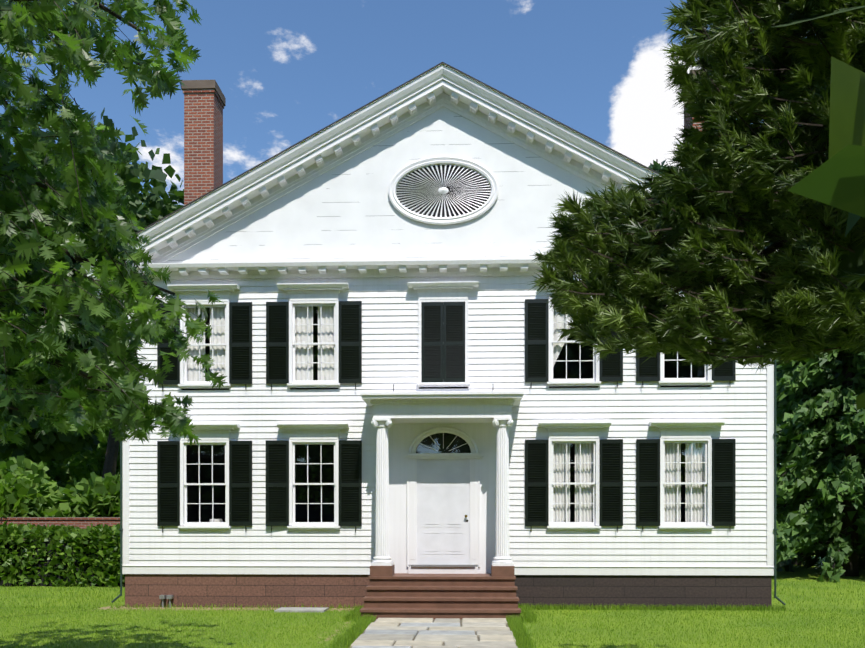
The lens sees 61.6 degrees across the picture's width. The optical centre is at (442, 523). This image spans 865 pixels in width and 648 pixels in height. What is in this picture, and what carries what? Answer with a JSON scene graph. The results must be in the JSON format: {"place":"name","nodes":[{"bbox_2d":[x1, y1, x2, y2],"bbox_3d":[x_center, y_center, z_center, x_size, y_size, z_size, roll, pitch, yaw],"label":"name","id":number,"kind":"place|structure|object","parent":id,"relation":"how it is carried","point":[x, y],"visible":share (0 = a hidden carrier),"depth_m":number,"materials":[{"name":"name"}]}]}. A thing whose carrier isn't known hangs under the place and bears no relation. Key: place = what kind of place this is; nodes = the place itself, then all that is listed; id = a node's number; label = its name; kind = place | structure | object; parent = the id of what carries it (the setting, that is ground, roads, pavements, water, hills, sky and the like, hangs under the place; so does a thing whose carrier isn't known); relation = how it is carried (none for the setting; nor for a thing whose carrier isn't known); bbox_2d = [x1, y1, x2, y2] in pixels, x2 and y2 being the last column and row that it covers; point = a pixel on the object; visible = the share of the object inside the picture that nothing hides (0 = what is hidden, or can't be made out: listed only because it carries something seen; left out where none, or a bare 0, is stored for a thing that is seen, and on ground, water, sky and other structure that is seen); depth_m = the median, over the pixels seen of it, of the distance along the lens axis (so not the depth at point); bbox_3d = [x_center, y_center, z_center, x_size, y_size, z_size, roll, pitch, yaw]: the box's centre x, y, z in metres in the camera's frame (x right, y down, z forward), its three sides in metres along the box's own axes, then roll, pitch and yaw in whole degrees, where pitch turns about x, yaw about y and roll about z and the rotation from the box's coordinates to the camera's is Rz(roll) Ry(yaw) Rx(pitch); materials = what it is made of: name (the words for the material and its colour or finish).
{"place":"outdoors","nodes":[
{"label":"outdoors","id":0,"kind":"place"},
{"bbox_2d":[0,106,183,477],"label":"tree","id":1,"kind":"object","parent":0,"point":[153,208],"depth_m":24.16,"materials":[{"name":"green plant"}]},
{"bbox_2d":[0,0,226,446],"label":"maple tree","id":2,"kind":"object","parent":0,"point":[74,55],"depth_m":5.15,"materials":[{"name":"green plant"}]},
{"bbox_2d":[0,0,762,204],"label":"sky","id":3,"kind":"structure","parent":0,"point":[285,71],"materials":[{"name":"blue"}]},
{"bbox_2d":[0,555,864,647],"bbox_3d":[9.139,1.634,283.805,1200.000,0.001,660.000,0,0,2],"label":"ground","id":4,"kind":"structure","parent":0,"point":[801,573],"depth_m":11.82,"materials":[{"name":"green plant"}]},
{"bbox_2d":[0,455,63,524],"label":"shrub","id":5,"kind":"object","parent":4,"relation":"on","point":[28,487],"visible":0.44,"depth_m":22.20,"materials":[{"name":"green plant"}]},
{"bbox_2d":[1,451,92,494],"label":"shrub","id":6,"kind":"object","parent":4,"relation":"on","point":[55,472],"visible":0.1,"depth_m":36.51,"materials":[{"name":"green plant"}]},
{"bbox_2d":[0,301,115,467],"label":"tree","id":7,"kind":"object","parent":4,"relation":"on","point":[53,445],"visible":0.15,"depth_m":28.55,"materials":[{"name":"green plant"}]},
{"bbox_2d":[0,517,122,539],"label":"garden wall","id":8,"kind":"structure","parent":4,"relation":"on","point":[82,522],"depth_m":21.33,"materials":[{"name":"brick"}]},
{"bbox_2d":[0,523,124,587],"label":"hedge","id":9,"kind":"object","parent":4,"relation":"on","point":[107,536],"depth_m":18.67,"materials":[{"name":"green plant"}]},
{"bbox_2d":[45,472,122,516],"bbox_3d":[-10.783,0.139,23.427,4.075,3.613,3.601,0,0,2],"label":"shrub","id":10,"kind":"object","parent":4,"relation":"on","point":[99,497],"visible":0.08,"depth_m":22.29,"materials":[{"name":"green plant"}]},
{"bbox_2d":[61,428,122,495],"bbox_3d":[-15.415,-2.186,36.843,7.785,8.252,7.149,0,0,2],"label":"tree","id":11,"kind":"object","parent":4,"relation":"on","point":[88,462],"depth_m":34.85,"materials":[{"name":"green plant"}]},
{"bbox_2d":[159,595,173,607],"bbox_3d":[-5.347,1.524,14.071,0.240,0.260,0.100,0,0,2],"label":"utility stub","id":12,"kind":"object","parent":4,"relation":"on","point":[163,597],"visible":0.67,"depth_m":14.03,"materials":[{"name":"grey metal"}]},
{"bbox_2d":[274,607,328,611],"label":"stone slab","id":13,"kind":"structure","parent":4,"relation":"on","point":[303,609],"depth_m":13.45,"materials":[{"name":"grey stone"}]},
{"bbox_2d":[360,391,523,618],"bbox_3d":[-0.006,-0.246,13.115,2.940,4.360,1.690,0,0,2],"label":"porch","id":14,"kind":"object","parent":4,"relation":"on","point":[391,593],"visible":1,"depth_m":13.14,"materials":[{"name":"paint"}]},
{"bbox_2d":[125,574,771,608],"bbox_3d":[0.200,1.461,19.206,12.440,0.945,10.500,0,0,2],"label":"foundation","id":15,"kind":"object","parent":4,"relation":"on","point":[286,590],"visible":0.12,"depth_m":13.91,"materials":[{"name":"brown brick"}]},
{"bbox_2d":[350,618,517,647],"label":"stone path","id":16,"kind":"structure","parent":0,"point":[437,633],"depth_m":10.48,"materials":[{"name":"grey stone"}]},
{"bbox_2d":[122,107,773,575],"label":"house","id":17,"kind":"structure","parent":0,"point":[392,233],"depth_m":13.95,"materials":[{"name":"white paint"}]},
{"bbox_2d":[86,64,442,297],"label":"raking cornice","id":18,"kind":"structure","parent":17,"relation":"attached to","point":[317,155],"depth_m":13.80,"materials":[{"name":"white wood"}]},
{"bbox_2d":[86,62,661,270],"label":"roof","id":19,"kind":"structure","parent":17,"relation":"on","point":[386,94],"depth_m":13.56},
{"bbox_2d":[181,69,704,205],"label":"chimneys","id":20,"kind":"object","parent":19,"relation":"attached to","point":[204,102],"visible":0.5,"depth_m":17.43,"materials":[{"name":"brick"}]},
{"bbox_2d":[157,299,735,531],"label":"shutters","id":21,"kind":"object","parent":17,"relation":"attached to","point":[442,341],"visible":0.83,"depth_m":13.94,"materials":[{"name":"paint"}]},
{"bbox_2d":[111,300,785,605],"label":"downspouts","id":22,"kind":"object","parent":17,"relation":"attached to","point":[774,529],"visible":0.65,"depth_m":13.69,"materials":[{"name":"grey paint"}]},
{"bbox_2d":[443,65,774,252],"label":"raking cornice","id":23,"kind":"structure","parent":17,"relation":"attached to","point":[549,140],"depth_m":13.62,"materials":[{"name":"white wood"}]},
{"bbox_2d":[648,159,674,175],"bbox_3d":[9.632,-7.216,32.682,8.948,18.300,9.174,0,0,2],"label":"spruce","id":24,"kind":"object","parent":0,"point":[656,166],"depth_m":32.05,"materials":[{"name":"green plant"}]},
{"bbox_2d":[528,0,864,409],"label":"pine tree","id":25,"kind":"object","parent":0,"point":[833,184],"depth_m":3.75,"materials":[{"name":"green plant"}]},
{"bbox_2d":[776,334,864,582],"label":"tree","id":26,"kind":"object","parent":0,"point":[810,426],"depth_m":21.65,"materials":[{"name":"green plant"}]},
{"bbox_2d":[776,153,864,571],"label":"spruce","id":27,"kind":"object","parent":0,"point":[788,566],"depth_m":25.49,"materials":[{"name":"green plant"}]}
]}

